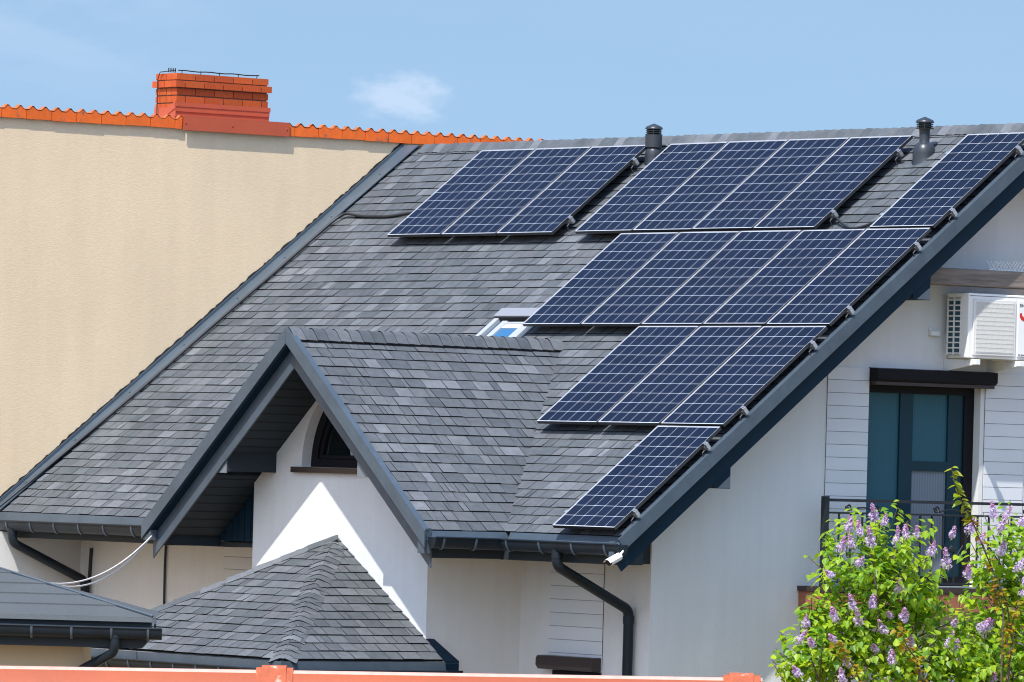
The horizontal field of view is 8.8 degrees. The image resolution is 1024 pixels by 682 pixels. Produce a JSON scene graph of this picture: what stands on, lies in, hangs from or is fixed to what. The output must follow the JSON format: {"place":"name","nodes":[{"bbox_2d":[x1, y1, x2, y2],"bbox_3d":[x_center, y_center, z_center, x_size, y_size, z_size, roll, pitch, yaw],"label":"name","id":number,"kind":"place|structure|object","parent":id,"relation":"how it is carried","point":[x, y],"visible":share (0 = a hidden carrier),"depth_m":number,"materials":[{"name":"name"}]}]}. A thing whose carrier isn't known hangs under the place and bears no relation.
{"place":"outdoors","nodes":[
{"label":"outdoors","id":0,"kind":"place"},
{"bbox_2d":[0,0,1023,140],"label":"sky","id":1,"kind":"structure","parent":0,"point":[523,69],"materials":[{"name":"blue"}]},
{"label":"ground","id":2,"kind":"structure","parent":0,"visible":0},
{"bbox_2d":[0,567,161,666],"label":"garage","id":3,"kind":"structure","parent":2,"relation":"on","point":[56,632],"depth_m":62.06,"materials":[{"name":"grey"}]},
{"bbox_2d":[0,68,542,495],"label":"neighbouring house","id":4,"kind":"structure","parent":2,"relation":"on","point":[132,245],"depth_m":75.27,"materials":[{"name":"paint"}]},
{"bbox_2d":[0,665,761,681],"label":"fence","id":5,"kind":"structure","parent":2,"relation":"on","point":[273,673],"depth_m":29.95,"materials":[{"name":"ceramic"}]},
{"bbox_2d":[0,123,1023,681],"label":"house","id":6,"kind":"structure","parent":2,"relation":"on","point":[334,447],"depth_m":68.33,"materials":[{"name":"grey tile"}]},
{"bbox_2d":[53,536,150,584],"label":"overhead wire","id":7,"kind":"object","parent":6,"relation":"attached to","point":[135,551],"visible":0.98,"depth_m":66.67,"materials":[{"name":"beige"}]},
{"bbox_2d":[62,536,151,587],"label":"overhead wire","id":8,"kind":"object","parent":6,"relation":"attached to","point":[125,563],"visible":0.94,"depth_m":66.86,"materials":[{"name":"beige"}]},
{"bbox_2d":[0,211,412,506],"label":"cable","id":9,"kind":"object","parent":6,"relation":"attached to","point":[185,349],"visible":1,"depth_m":75.47,"materials":[{"name":"black plastic"}]},
{"bbox_2d":[290,411,356,473],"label":"arched window","id":10,"kind":"structure","parent":6,"relation":"in","point":[328,450],"depth_m":68.90,"materials":[{"name":"black glass"}]},
{"bbox_2d":[535,655,600,674],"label":"window","id":11,"kind":"structure","parent":6,"relation":"in","point":[561,665],"depth_m":67.12,"materials":[{"name":"grey"}]},
{"bbox_2d":[565,215,575,235],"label":"mounting rail","id":12,"kind":"object","parent":6,"relation":"attached to","point":[571,220],"visible":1,"depth_m":72.76,"materials":[{"name":"silver metal"}]},
{"bbox_2d":[564,508,639,523],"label":"mounting rail","id":13,"kind":"object","parent":6,"relation":"attached to","point":[636,513],"visible":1,"depth_m":65.26,"materials":[{"name":"silver metal"}]},
{"bbox_2d":[552,426,721,529],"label":"solar panel","id":14,"kind":"object","parent":13,"relation":"attached to","point":[644,470],"visible":1,"depth_m":65.91,"materials":[{"name":"blue"}]},
{"bbox_2d":[603,550,623,565],"bbox_3d":[1.003,2.085,64.960,0.085,0.202,0.287,1,-1,39],"label":"security camera","id":15,"kind":"object","parent":6,"relation":"attached to","point":[613,559],"visible":1,"depth_m":64.91,"materials":[{"name":"white plastic"}]},
{"bbox_2d":[629,157,638,177],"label":"mounting rail","id":16,"kind":"object","parent":6,"relation":"attached to","point":[635,162],"visible":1,"depth_m":73.30,"materials":[{"name":"silver metal"}]},
{"bbox_2d":[387,149,534,236],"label":"solar panel","id":17,"kind":"object","parent":16,"relation":"attached to","point":[459,194],"visible":1,"depth_m":75.02,"materials":[{"name":"blue"}]},
{"bbox_2d":[442,147,590,236],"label":"solar panel","id":18,"kind":"object","parent":16,"relation":"attached to","point":[513,193],"visible":1,"depth_m":74.22,"materials":[{"name":"blue"}]},
{"bbox_2d":[497,145,645,235],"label":"solar panel","id":19,"kind":"object","parent":16,"relation":"attached to","point":[582,181],"visible":1,"depth_m":73.40,"materials":[{"name":"blue"}]},
{"bbox_2d":[644,124,662,165],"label":"roof vent","id":20,"kind":"object","parent":6,"relation":"on","point":[653,140],"visible":1,"depth_m":73.36,"materials":[{"name":"grey"}]},
{"bbox_2d":[634,441,710,456],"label":"mounting rail","id":21,"kind":"object","parent":6,"relation":"attached to","point":[707,446],"visible":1,"depth_m":65.80,"materials":[{"name":"silver metal"}]},
{"bbox_2d":[738,406,748,420],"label":"mounting rail","id":22,"kind":"object","parent":6,"relation":"attached to","point":[744,411],"visible":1,"depth_m":66.09,"materials":[{"name":"silver metal"}]},
{"bbox_2d":[807,340,817,355],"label":"mounting rail","id":23,"kind":"object","parent":6,"relation":"attached to","point":[813,345],"visible":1,"depth_m":66.63,"materials":[{"name":"silver metal"}]},
{"bbox_2d":[537,326,698,424],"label":"solar panel","id":24,"kind":"object","parent":23,"relation":"attached to","point":[616,375],"visible":1,"depth_m":68.36,"materials":[{"name":"blue"}]},
{"bbox_2d":[598,326,761,425],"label":"solar panel","id":25,"kind":"object","parent":23,"relation":"attached to","point":[678,376],"visible":1,"depth_m":67.55,"materials":[{"name":"blue"}]},
{"bbox_2d":[661,326,827,426],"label":"solar panel","id":26,"kind":"object","parent":23,"relation":"attached to","point":[754,366],"visible":1,"depth_m":66.74,"materials":[{"name":"blue"}]},
{"bbox_2d":[828,210,838,229],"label":"mounting rail","id":27,"kind":"object","parent":6,"relation":"attached to","point":[834,214],"visible":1,"depth_m":69.25,"materials":[{"name":"silver metal"}]},
{"bbox_2d":[575,142,727,233],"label":"solar panel","id":28,"kind":"object","parent":27,"relation":"on","point":[648,189],"visible":1,"depth_m":72.32,"materials":[{"name":"blue"}]},
{"bbox_2d":[633,140,787,232],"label":"solar panel","id":29,"kind":"object","parent":27,"relation":"attached to","point":[708,187],"visible":1,"depth_m":71.52,"materials":[{"name":"blue"}]},
{"bbox_2d":[692,138,849,230],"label":"solar panel","id":30,"kind":"object","parent":27,"relation":"attached to","point":[768,186],"visible":1,"depth_m":70.71,"materials":[{"name":"blue"}]},
{"bbox_2d":[754,135,912,229],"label":"solar panel","id":31,"kind":"object","parent":27,"relation":"attached to","point":[844,172],"visible":1,"depth_m":69.89,"materials":[{"name":"blue"}]},
{"bbox_2d":[844,305,854,320],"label":"mounting rail","id":32,"kind":"object","parent":6,"relation":"attached to","point":[850,310],"visible":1,"depth_m":66.92,"materials":[{"name":"silver metal"}]},
{"bbox_2d":[522,232,678,325],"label":"solar panel","id":33,"kind":"object","parent":32,"relation":"attached to","point":[599,280],"visible":1,"depth_m":70.80,"materials":[{"name":"blue"}]},
{"bbox_2d":[581,231,739,325],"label":"solar panel","id":34,"kind":"object","parent":32,"relation":"attached to","point":[658,280],"visible":1,"depth_m":69.99,"materials":[{"name":"blue"}]},
{"bbox_2d":[642,230,801,325],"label":"solar panel","id":35,"kind":"object","parent":32,"relation":"attached to","point":[720,278],"visible":1,"depth_m":69.19,"materials":[{"name":"blue"}]},
{"bbox_2d":[766,228,931,325],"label":"solar panel","id":36,"kind":"object","parent":32,"relation":"attached to","point":[858,268],"visible":1,"depth_m":67.57,"materials":[{"name":"blue"}]},
{"bbox_2d":[835,216,875,228],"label":"cable","id":37,"kind":"object","parent":6,"relation":"attached to","point":[848,227],"visible":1,"depth_m":68.91,"materials":[{"name":"black plastic"}]},
{"bbox_2d":[894,149,903,169],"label":"mounting rail","id":38,"kind":"object","parent":6,"relation":"attached to","point":[899,153],"visible":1,"depth_m":69.79,"materials":[{"name":"silver metal"}]},
{"bbox_2d":[911,242,921,256],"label":"mounting rail","id":39,"kind":"object","parent":6,"relation":"attached to","point":[917,246],"visible":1,"depth_m":67.46,"materials":[{"name":"silver metal"}]},
{"bbox_2d":[703,229,864,325],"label":"solar panel","id":40,"kind":"object","parent":39,"relation":"attached to","point":[780,280],"visible":1,"depth_m":68.38,"materials":[{"name":"blue"}]},
{"bbox_2d":[879,208,957,222],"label":"mounting rail","id":41,"kind":"object","parent":6,"relation":"attached to","point":[953,213],"visible":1,"depth_m":67.76,"materials":[{"name":"silver metal"}]},
{"bbox_2d":[819,496,1023,585],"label":"balcony railing","id":42,"kind":"object","parent":6,"relation":"on","point":[825,512],"visible":0.57,"depth_m":68.06,"materials":[{"name":"black metal"}]},
{"bbox_2d":[911,117,934,164],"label":"roof vent","id":43,"kind":"object","parent":6,"relation":"on","point":[923,149],"visible":1,"depth_m":69.64,"materials":[{"name":"grey"}]},
{"bbox_2d":[865,367,997,586],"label":"balcony door","id":44,"kind":"structure","parent":6,"relation":"in","point":[921,421],"depth_m":68.65,"materials":[{"name":"black"}]},
{"bbox_2d":[928,293,1023,372],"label":"air conditioner","id":45,"kind":"object","parent":6,"relation":"on","point":[989,327],"visible":1,"depth_m":68.48,"materials":[{"name":"white"}]},
{"bbox_2d":[930,267,1023,289],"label":"timber beam","id":46,"kind":"structure","parent":6,"relation":"attached to","point":[978,278],"depth_m":68.35,"materials":[{"name":"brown wood"}]},
{"bbox_2d":[986,261,1023,271],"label":"bird spikes","id":47,"kind":"object","parent":46,"relation":"on","point":[1009,269],"visible":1,"depth_m":68.67,"materials":[{"name":"silver metal"}]},
{"bbox_2d":[944,145,1022,160],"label":"mounting rail","id":48,"kind":"object","parent":6,"relation":"attached to","point":[1019,150],"visible":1,"depth_m":68.30,"materials":[{"name":"silver metal"}]},
{"bbox_2d":[870,132,1023,228],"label":"solar panel","id":49,"kind":"object","parent":48,"relation":"attached to","point":[965,167],"visible":1,"depth_m":68.40,"materials":[{"name":"blue"}]},
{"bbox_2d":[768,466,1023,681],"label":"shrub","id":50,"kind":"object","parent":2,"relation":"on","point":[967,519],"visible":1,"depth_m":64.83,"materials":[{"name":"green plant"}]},
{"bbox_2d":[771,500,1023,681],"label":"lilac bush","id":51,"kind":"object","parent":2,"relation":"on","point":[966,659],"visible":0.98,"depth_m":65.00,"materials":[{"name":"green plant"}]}
]}

